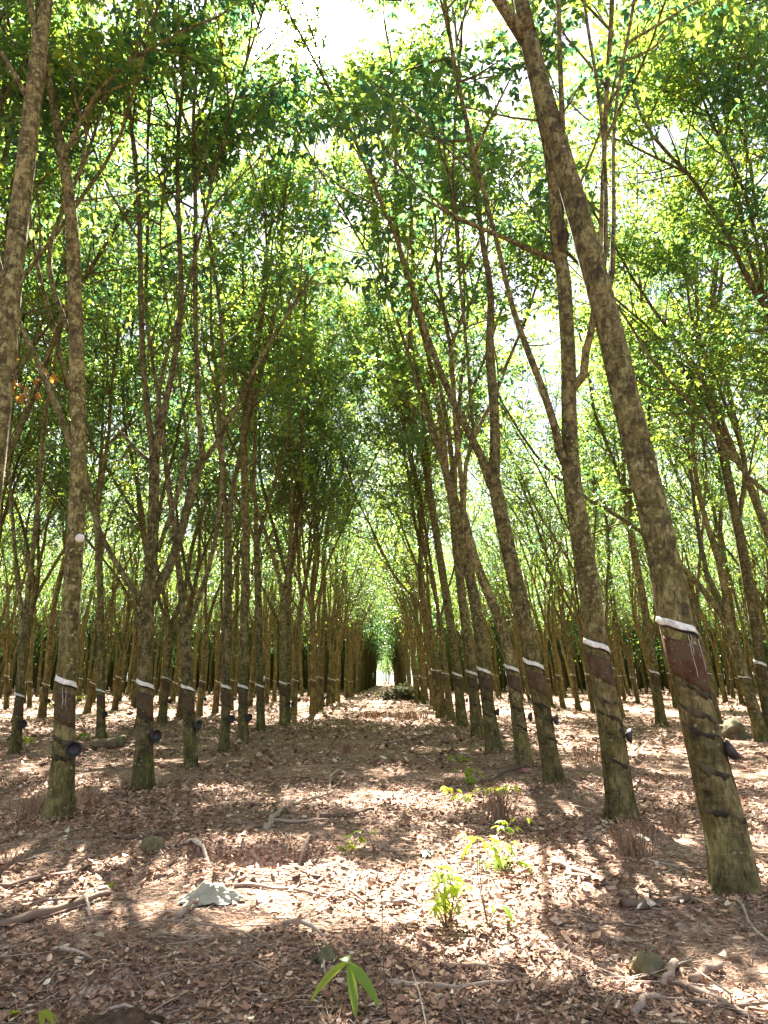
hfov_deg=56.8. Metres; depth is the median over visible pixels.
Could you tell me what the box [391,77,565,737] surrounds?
rubber tree
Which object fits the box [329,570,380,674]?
rubber tree
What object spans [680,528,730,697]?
rubber tree
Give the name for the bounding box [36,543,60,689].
rubber tree
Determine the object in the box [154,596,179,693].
rubber tree
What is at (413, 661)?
rubber tree
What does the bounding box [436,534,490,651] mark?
rubber tree
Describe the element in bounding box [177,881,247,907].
plastic bag
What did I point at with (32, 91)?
rubber tree
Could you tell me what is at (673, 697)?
rubber tree
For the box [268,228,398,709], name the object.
rubber tree
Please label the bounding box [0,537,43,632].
rubber tree
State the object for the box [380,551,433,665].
rubber tree
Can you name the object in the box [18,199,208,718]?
rubber tree
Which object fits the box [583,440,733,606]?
rubber tree
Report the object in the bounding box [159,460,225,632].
rubber tree
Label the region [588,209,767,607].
rubber tree
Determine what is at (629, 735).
latex cup
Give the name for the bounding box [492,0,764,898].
rubber tree
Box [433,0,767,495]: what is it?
rubber tree
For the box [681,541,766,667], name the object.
rubber tree
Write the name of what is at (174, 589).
rubber tree
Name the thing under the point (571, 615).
rubber tree
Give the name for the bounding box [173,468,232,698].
rubber tree
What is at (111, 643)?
rubber tree
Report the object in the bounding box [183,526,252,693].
rubber tree
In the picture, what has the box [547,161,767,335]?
rubber tree
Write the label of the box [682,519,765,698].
rubber tree
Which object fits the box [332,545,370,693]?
rubber tree
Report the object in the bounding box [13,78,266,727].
rubber tree
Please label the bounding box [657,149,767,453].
rubber tree
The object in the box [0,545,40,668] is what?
rubber tree
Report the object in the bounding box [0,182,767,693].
distant trees
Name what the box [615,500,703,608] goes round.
rubber tree
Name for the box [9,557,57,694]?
rubber tree
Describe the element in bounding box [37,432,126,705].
rubber tree
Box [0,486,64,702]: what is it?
rubber tree
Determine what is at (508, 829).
seedling
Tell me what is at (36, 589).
rubber tree
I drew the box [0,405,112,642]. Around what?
rubber tree
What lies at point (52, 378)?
withered spray
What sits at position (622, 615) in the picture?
rubber tree
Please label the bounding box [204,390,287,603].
rubber tree
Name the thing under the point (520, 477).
rubber tree
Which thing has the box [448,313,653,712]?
rubber tree
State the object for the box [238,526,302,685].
rubber tree
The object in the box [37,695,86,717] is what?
seedling
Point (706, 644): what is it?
rubber tree
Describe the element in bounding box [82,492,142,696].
rubber tree
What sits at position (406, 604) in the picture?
rubber tree
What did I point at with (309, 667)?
rubber tree
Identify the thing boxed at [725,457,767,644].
rubber tree
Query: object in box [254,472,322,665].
rubber tree
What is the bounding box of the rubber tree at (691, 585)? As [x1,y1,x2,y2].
[594,394,715,627]
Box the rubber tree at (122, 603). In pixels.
[105,522,137,636]
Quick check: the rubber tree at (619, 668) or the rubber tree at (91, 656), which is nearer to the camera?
the rubber tree at (619, 668)
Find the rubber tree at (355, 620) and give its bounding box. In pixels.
[330,521,380,694]
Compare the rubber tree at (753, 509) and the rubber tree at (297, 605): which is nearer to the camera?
the rubber tree at (753, 509)
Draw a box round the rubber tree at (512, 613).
[492,560,546,691]
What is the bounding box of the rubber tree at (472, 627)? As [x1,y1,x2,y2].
[448,552,485,679]
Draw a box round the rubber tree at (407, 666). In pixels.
[356,520,413,692]
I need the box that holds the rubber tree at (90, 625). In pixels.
[82,582,122,692]
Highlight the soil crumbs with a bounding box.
[0,785,767,1023]
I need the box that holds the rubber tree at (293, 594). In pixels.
[273,534,351,643]
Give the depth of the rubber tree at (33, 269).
17.45 m
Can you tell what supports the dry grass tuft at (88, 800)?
on the ground
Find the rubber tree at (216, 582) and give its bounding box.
[180,502,250,696]
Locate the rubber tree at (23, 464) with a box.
[0,143,160,541]
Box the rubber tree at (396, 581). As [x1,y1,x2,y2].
[323,356,466,708]
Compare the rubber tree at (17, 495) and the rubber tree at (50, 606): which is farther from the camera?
the rubber tree at (50, 606)
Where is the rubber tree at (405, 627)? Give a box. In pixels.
[376,559,439,681]
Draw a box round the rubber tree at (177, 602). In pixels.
[165,525,218,635]
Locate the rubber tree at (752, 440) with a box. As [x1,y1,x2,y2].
[726,419,766,468]
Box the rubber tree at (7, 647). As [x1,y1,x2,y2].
[0,450,61,708]
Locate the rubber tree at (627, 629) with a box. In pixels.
[599,556,644,696]
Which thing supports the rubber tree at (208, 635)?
on the ground
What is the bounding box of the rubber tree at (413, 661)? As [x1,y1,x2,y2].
[360,462,418,702]
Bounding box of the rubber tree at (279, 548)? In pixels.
[186,189,369,723]
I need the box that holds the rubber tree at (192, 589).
[111,270,291,718]
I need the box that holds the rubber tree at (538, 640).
[509,543,543,660]
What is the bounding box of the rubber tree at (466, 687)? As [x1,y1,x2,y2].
[433,541,470,692]
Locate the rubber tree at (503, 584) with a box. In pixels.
[470,448,540,618]
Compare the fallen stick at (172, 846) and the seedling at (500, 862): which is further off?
the fallen stick at (172, 846)
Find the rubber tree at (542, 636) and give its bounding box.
[435,418,560,706]
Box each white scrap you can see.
[92,885,109,892]
[419,849,433,856]
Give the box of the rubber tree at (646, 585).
[618,529,704,619]
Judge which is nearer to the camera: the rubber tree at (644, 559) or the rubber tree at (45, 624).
the rubber tree at (644, 559)
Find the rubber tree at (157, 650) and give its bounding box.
[145,492,208,697]
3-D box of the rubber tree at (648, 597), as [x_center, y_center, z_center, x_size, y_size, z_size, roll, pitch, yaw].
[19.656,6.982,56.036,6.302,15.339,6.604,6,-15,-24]
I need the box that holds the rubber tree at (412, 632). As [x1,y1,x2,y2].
[357,490,429,697]
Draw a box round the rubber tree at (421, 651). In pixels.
[356,488,452,700]
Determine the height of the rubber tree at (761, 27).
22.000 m
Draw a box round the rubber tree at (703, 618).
[599,426,752,702]
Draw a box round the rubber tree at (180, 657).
[175,524,216,694]
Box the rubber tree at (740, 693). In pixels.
[615,452,745,704]
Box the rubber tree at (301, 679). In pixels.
[293,526,319,696]
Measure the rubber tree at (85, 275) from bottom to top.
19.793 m
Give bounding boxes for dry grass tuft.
[0,843,29,866]
[4,788,47,821]
[76,788,104,807]
[337,740,356,753]
[358,708,387,717]
[389,709,429,720]
[481,778,524,822]
[569,742,601,763]
[599,812,658,858]
[655,811,684,833]
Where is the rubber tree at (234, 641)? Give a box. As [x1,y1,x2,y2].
[180,291,312,709]
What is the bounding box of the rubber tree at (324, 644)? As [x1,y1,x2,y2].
[309,578,332,671]
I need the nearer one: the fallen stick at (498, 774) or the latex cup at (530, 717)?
the fallen stick at (498, 774)
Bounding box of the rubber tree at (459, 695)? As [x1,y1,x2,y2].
[286,106,480,726]
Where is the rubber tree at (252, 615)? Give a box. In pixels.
[215,551,277,662]
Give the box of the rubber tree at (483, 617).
[442,526,496,683]
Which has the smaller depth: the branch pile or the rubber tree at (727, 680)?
the branch pile
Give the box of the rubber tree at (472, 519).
[326,349,513,643]
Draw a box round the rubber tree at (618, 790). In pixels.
[334,0,767,823]
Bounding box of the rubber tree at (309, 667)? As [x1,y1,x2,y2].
[284,545,332,695]
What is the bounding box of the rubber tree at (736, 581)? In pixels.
[679,486,762,636]
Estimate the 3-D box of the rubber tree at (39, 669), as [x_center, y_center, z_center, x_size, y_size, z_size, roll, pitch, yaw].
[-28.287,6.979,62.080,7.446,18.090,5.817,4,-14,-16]
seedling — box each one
[10,1009,60,1023]
[22,733,90,745]
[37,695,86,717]
[107,881,121,887]
[309,955,379,1017]
[336,829,377,851]
[425,865,466,927]
[435,871,474,921]
[440,786,473,807]
[446,754,469,761]
[452,768,482,785]
[455,832,513,923]
[472,784,520,807]
[478,841,533,872]
[492,817,534,836]
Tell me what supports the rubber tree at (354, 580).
on the ground
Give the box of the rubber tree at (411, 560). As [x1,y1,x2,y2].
[356,416,475,707]
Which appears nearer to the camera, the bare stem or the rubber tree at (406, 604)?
the bare stem
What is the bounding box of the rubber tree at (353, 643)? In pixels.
[331,547,402,697]
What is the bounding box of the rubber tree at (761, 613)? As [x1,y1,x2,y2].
[659,433,767,637]
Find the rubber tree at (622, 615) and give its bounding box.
[605,548,631,655]
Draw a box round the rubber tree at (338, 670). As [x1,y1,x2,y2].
[265,457,390,702]
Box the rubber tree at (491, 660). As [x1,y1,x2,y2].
[428,498,499,697]
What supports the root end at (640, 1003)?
on the ground
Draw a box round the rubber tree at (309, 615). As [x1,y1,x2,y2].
[293,526,336,666]
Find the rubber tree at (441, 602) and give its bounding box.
[430,554,460,624]
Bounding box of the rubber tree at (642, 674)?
[611,548,648,693]
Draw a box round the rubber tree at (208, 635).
[171,564,233,654]
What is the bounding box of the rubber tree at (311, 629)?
[208,252,418,713]
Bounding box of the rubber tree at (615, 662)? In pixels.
[570,512,633,694]
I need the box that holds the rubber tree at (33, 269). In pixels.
[0,16,107,287]
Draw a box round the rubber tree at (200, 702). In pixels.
[126,328,307,715]
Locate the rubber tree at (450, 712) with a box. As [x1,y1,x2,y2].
[317,232,500,721]
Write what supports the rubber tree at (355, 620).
on the ground
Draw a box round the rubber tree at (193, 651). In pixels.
[179,567,220,669]
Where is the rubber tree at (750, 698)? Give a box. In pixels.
[416,0,767,742]
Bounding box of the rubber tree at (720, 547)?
[586,305,767,699]
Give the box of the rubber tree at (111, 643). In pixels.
[86,445,188,689]
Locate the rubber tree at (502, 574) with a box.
[469,499,547,699]
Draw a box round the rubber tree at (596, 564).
[534,508,628,619]
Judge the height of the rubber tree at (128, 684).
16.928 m
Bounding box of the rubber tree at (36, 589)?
[0,216,242,722]
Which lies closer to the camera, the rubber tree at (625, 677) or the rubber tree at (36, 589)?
the rubber tree at (36, 589)
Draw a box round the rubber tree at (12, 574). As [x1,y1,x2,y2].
[0,473,29,618]
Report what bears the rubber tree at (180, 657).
on the ground
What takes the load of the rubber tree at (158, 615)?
on the ground
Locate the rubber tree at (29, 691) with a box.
[1,424,59,707]
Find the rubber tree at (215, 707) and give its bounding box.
[156,215,376,712]
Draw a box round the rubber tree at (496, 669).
[446,495,501,698]
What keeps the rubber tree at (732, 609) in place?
on the ground
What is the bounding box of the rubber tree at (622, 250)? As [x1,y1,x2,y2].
[433,0,767,539]
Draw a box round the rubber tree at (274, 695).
[251,520,322,700]
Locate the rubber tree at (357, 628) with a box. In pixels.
[329,535,402,696]
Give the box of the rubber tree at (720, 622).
[689,556,766,695]
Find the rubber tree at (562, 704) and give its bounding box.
[469,407,618,708]
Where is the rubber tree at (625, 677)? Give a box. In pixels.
[599,580,630,695]
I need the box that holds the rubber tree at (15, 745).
[0,2,184,753]
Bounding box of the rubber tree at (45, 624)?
[35,552,54,692]
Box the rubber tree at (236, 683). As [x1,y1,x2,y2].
[232,527,269,696]
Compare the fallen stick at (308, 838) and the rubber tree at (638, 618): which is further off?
the rubber tree at (638, 618)
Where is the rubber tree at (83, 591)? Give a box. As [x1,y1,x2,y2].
[59,526,96,635]
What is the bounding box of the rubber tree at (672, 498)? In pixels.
[616,453,694,586]
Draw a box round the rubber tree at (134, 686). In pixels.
[104,414,225,707]
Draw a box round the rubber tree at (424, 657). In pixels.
[361,470,470,699]
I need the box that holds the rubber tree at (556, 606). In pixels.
[509,506,572,695]
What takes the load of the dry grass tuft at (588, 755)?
on the ground
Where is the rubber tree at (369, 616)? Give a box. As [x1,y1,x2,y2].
[327,543,381,662]
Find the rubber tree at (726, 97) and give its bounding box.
[629,0,767,317]
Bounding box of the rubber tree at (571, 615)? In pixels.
[556,549,583,642]
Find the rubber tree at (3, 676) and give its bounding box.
[0,494,50,698]
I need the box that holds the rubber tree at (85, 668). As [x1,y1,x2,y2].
[51,550,104,693]
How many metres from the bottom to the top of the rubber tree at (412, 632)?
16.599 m
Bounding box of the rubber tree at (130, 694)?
[104,487,184,699]
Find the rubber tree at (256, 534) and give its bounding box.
[120,78,390,732]
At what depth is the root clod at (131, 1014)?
2.99 m
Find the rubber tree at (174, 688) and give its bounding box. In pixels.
[168,475,233,702]
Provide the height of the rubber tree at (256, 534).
19.984 m
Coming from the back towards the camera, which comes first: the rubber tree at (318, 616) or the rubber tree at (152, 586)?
the rubber tree at (318, 616)
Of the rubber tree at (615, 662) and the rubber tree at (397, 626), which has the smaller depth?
the rubber tree at (615, 662)
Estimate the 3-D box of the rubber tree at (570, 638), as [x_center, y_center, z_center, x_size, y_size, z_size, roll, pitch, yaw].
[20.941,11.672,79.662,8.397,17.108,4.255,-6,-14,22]
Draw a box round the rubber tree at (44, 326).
[0,8,192,391]
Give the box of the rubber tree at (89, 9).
[0,0,129,280]
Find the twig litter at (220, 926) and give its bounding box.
[0,706,767,1023]
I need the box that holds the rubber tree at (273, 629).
[250,548,279,692]
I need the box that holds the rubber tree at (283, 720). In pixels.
[143,105,365,726]
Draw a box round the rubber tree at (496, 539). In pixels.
[466,430,557,592]
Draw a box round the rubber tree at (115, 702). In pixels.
[91,400,170,709]
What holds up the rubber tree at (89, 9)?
on the ground
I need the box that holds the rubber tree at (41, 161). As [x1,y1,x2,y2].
[0,0,170,336]
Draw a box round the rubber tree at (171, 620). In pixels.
[154,562,186,656]
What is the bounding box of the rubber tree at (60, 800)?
[0,0,256,822]
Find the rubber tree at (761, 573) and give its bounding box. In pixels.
[724,491,766,617]
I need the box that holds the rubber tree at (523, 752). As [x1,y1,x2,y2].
[183,0,597,767]
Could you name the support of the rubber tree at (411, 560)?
on the ground
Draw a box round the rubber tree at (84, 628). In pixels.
[60,428,135,703]
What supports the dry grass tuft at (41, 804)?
on the ground
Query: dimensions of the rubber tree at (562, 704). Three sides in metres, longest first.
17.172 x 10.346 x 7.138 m
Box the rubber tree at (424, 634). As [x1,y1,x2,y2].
[391,447,479,704]
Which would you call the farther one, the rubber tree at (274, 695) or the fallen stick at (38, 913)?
the rubber tree at (274, 695)
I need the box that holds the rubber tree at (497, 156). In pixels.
[215,0,577,786]
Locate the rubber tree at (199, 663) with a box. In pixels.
[177,564,219,678]
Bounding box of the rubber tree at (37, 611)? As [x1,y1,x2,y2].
[29,541,62,618]
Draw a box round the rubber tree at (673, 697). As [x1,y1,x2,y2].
[587,449,713,707]
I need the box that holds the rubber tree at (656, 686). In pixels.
[535,194,717,725]
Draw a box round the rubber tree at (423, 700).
[354,426,448,704]
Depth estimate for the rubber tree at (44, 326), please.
19.16 m
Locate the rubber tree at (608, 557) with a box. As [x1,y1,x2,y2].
[432,267,674,718]
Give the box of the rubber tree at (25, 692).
[1,483,62,699]
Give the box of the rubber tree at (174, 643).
[162,511,223,696]
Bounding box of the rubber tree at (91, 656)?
[81,476,132,697]
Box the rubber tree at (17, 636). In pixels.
[2,528,44,691]
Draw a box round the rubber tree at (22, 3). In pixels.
[0,0,27,12]
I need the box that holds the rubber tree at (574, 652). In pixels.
[541,564,583,693]
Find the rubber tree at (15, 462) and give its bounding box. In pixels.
[3,379,54,524]
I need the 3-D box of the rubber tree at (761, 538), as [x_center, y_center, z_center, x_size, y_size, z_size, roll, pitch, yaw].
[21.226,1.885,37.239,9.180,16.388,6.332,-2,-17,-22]
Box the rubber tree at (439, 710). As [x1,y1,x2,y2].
[248,221,469,717]
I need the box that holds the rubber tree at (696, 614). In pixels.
[568,49,752,724]
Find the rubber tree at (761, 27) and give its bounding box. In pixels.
[637,0,767,175]
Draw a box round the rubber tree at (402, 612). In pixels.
[321,511,430,653]
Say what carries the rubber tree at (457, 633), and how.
on the ground
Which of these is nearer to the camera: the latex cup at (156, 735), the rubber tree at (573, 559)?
the latex cup at (156, 735)
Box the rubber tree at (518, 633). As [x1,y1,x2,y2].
[489,562,546,687]
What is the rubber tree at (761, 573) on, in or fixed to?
on the ground
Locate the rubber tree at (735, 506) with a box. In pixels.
[638,83,767,728]
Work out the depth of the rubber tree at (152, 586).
10.66 m
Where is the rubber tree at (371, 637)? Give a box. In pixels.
[359,583,390,691]
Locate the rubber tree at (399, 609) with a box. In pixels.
[363,520,438,687]
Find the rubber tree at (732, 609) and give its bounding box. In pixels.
[592,358,766,711]
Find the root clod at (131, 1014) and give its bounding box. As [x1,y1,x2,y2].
[65,992,183,1023]
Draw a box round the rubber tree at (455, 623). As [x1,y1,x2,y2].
[428,537,465,692]
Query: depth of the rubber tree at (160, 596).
55.65 m
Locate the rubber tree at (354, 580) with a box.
[328,464,386,646]
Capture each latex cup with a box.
[19,720,26,728]
[65,736,82,757]
[102,709,107,717]
[150,726,161,742]
[194,717,201,730]
[228,715,234,722]
[247,713,251,720]
[528,711,532,721]
[553,710,558,724]
[626,724,632,743]
[723,739,741,760]
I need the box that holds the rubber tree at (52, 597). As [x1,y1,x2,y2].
[4,476,101,700]
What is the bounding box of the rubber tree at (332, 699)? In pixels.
[274,432,382,704]
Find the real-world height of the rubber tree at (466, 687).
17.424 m
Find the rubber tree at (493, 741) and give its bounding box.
[333,0,535,752]
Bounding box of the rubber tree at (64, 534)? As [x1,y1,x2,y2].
[3,237,121,549]
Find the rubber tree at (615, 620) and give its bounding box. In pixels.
[507,450,640,703]
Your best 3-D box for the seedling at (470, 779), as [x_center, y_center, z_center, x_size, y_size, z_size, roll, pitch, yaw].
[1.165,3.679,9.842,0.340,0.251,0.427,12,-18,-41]
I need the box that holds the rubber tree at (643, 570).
[616,484,670,596]
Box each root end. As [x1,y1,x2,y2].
[629,992,665,1015]
[661,958,679,986]
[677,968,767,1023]
[687,961,722,983]
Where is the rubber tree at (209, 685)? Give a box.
[196,548,220,693]
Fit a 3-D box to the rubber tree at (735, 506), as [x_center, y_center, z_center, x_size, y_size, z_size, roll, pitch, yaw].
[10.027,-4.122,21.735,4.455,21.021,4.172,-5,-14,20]
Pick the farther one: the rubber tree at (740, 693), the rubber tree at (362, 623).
the rubber tree at (362, 623)
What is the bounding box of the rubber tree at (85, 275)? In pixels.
[0,0,330,464]
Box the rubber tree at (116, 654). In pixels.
[91,486,145,695]
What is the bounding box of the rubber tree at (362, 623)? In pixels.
[338,514,391,693]
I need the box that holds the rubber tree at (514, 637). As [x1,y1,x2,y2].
[441,493,544,700]
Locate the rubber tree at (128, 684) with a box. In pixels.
[121,527,159,694]
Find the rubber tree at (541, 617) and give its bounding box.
[498,537,565,695]
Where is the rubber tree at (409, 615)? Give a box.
[376,543,439,653]
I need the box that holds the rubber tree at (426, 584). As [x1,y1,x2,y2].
[314,283,475,713]
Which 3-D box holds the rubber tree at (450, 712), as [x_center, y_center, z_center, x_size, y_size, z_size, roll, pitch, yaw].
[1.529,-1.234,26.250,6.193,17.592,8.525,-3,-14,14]
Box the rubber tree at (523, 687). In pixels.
[489,581,525,692]
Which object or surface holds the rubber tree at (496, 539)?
on the ground
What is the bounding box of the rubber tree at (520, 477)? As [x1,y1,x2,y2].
[440,282,624,623]
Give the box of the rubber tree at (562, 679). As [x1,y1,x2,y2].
[495,511,567,697]
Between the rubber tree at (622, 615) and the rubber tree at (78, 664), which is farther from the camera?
the rubber tree at (622, 615)
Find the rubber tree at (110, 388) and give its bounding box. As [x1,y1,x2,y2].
[0,80,344,738]
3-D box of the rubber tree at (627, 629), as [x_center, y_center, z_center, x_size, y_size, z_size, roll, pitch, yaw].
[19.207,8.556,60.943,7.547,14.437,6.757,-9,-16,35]
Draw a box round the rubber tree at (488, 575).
[453,468,509,654]
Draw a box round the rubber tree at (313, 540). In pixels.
[254,204,380,716]
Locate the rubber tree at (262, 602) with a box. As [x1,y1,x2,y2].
[218,491,296,640]
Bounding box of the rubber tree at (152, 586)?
[0,0,411,791]
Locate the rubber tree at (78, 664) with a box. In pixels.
[45,549,106,694]
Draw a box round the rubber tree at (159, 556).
[116,415,194,607]
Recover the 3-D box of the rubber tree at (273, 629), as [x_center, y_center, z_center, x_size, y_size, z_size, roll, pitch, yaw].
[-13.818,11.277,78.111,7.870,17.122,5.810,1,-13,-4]
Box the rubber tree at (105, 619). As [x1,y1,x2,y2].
[84,466,160,702]
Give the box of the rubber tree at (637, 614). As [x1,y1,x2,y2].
[615,562,654,643]
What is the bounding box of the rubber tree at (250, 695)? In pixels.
[213,475,304,706]
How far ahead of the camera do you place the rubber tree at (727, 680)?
67.19 m
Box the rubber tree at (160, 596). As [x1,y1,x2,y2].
[117,539,177,631]
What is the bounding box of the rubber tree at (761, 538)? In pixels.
[669,424,767,586]
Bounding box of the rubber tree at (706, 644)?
[682,530,719,693]
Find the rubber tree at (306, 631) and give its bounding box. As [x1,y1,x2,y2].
[291,527,331,696]
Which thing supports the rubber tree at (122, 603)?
on the ground
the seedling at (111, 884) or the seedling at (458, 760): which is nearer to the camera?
the seedling at (111, 884)
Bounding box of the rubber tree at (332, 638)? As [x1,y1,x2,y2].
[306,431,394,705]
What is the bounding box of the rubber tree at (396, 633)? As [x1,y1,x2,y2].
[381,569,413,685]
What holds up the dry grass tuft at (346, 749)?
on the ground
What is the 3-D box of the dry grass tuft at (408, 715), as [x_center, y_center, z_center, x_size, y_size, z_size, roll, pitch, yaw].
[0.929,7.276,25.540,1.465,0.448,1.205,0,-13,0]
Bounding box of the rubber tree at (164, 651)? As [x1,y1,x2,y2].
[139,445,193,704]
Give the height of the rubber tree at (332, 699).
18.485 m
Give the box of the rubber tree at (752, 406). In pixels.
[654,127,767,485]
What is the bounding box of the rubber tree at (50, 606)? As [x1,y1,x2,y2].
[36,531,85,695]
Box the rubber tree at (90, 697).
[34,315,226,713]
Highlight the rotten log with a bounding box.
[92,735,126,750]
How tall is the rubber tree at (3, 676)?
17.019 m
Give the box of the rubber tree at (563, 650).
[516,481,573,697]
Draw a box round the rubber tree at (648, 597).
[600,528,680,651]
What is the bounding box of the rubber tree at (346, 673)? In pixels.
[328,500,390,699]
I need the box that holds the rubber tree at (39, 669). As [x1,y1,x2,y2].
[26,504,91,696]
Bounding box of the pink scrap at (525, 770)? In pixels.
[516,768,530,772]
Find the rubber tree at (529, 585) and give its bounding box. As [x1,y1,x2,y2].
[498,527,547,624]
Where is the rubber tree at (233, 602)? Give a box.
[214,527,283,698]
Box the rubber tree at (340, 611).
[318,464,397,701]
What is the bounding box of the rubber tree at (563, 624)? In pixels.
[419,333,620,710]
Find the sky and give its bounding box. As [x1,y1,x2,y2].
[0,0,767,569]
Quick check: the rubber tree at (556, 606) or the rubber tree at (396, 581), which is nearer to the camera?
the rubber tree at (396, 581)
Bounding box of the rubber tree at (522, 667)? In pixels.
[465,456,531,702]
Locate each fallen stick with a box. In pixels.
[0,860,104,889]
[0,889,110,930]
[52,946,92,957]
[79,893,91,916]
[122,828,206,839]
[150,843,184,854]
[175,899,198,918]
[184,838,209,863]
[234,882,341,900]
[262,787,332,829]
[267,818,330,822]
[282,917,323,936]
[297,834,315,865]
[303,888,368,916]
[319,807,375,817]
[328,769,345,790]
[380,729,435,743]
[385,898,418,907]
[393,979,513,989]
[438,959,528,976]
[480,763,529,782]
[551,858,613,885]
[564,870,605,884]
[619,889,691,909]
[621,993,767,1012]
[728,896,767,941]
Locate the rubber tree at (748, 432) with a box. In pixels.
[729,345,767,494]
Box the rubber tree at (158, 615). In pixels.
[153,515,175,647]
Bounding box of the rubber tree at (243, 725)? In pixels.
[171,0,393,744]
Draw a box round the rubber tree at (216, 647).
[198,526,262,699]
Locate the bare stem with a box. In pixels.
[368,833,387,1017]
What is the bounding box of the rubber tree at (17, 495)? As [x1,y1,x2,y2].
[3,408,59,537]
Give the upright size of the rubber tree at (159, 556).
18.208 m
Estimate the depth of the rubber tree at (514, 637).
48.97 m
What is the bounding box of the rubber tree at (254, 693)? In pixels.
[250,548,276,694]
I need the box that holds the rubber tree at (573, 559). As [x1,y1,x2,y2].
[537,505,625,630]
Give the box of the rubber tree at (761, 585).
[724,453,767,611]
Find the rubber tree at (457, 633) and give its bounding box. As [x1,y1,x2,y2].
[434,581,476,656]
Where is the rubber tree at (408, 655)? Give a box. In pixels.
[369,544,411,682]
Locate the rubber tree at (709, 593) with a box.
[646,509,728,646]
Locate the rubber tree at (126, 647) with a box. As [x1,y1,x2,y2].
[98,458,184,700]
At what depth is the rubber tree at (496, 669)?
55.51 m
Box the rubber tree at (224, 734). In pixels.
[152,0,360,753]
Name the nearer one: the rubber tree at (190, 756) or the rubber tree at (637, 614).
the rubber tree at (190, 756)
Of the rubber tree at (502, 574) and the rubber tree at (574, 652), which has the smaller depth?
the rubber tree at (502, 574)
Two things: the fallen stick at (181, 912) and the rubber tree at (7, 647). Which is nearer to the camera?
the fallen stick at (181, 912)
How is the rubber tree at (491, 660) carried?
on the ground
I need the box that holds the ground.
[0,681,767,1023]
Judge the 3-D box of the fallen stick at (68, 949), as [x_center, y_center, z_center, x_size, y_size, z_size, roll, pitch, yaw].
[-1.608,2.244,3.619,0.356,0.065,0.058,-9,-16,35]
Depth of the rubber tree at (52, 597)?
50.64 m
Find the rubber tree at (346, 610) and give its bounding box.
[296,484,389,660]
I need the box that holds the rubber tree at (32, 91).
[0,0,153,508]
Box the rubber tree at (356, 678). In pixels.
[332,542,388,694]
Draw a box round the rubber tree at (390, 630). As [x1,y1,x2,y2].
[357,566,409,687]
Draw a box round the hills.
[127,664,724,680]
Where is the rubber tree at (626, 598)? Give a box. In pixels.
[616,540,652,632]
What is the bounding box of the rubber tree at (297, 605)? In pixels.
[263,534,328,654]
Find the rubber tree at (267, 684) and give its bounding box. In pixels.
[204,424,305,703]
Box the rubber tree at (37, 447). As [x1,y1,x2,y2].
[0,157,83,496]
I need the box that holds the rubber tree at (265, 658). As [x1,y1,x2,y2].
[210,481,286,678]
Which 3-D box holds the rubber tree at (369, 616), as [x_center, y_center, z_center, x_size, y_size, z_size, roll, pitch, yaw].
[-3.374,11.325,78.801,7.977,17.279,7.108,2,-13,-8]
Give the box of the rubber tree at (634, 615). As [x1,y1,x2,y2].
[587,436,657,705]
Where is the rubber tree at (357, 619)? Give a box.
[326,541,382,661]
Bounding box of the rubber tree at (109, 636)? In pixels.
[105,588,123,669]
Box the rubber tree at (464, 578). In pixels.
[433,514,493,638]
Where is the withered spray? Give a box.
[13,359,60,405]
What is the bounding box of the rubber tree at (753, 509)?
[712,458,767,584]
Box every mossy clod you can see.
[140,834,163,854]
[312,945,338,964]
[499,865,514,875]
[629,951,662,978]
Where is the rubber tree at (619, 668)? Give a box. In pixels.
[556,446,630,702]
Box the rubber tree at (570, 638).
[537,581,578,691]
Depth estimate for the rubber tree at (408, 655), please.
70.83 m
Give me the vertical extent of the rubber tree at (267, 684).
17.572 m
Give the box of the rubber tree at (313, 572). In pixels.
[225,249,373,712]
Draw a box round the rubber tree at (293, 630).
[265,533,331,698]
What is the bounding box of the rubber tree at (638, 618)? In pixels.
[599,496,650,650]
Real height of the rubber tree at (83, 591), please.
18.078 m
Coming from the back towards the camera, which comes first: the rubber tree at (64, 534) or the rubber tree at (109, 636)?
the rubber tree at (109, 636)
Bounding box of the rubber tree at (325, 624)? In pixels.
[303,566,353,667]
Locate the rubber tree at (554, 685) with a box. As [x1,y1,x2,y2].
[525,523,569,695]
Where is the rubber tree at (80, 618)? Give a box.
[46,486,123,647]
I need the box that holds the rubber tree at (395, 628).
[382,547,409,683]
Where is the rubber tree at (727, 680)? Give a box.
[705,551,738,694]
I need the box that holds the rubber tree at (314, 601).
[267,551,327,646]
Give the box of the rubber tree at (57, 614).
[37,522,102,699]
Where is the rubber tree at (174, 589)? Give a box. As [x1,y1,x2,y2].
[160,511,212,629]
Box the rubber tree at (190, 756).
[71,0,303,769]
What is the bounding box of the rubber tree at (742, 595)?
[701,417,767,630]
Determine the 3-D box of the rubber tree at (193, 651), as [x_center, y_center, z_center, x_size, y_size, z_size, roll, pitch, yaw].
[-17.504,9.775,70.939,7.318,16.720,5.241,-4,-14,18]
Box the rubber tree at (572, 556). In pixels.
[541,474,624,601]
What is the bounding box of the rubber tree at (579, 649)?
[532,514,620,697]
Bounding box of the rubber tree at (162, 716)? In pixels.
[1,155,362,722]
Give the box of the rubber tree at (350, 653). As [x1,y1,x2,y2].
[305,509,377,697]
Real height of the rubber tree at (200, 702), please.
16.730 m
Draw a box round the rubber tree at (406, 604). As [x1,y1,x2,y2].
[372,518,452,661]
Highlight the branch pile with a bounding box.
[370,681,428,700]
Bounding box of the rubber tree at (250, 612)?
[211,543,269,652]
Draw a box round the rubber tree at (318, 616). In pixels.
[271,418,396,706]
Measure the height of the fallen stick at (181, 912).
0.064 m
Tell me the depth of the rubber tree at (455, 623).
79.97 m

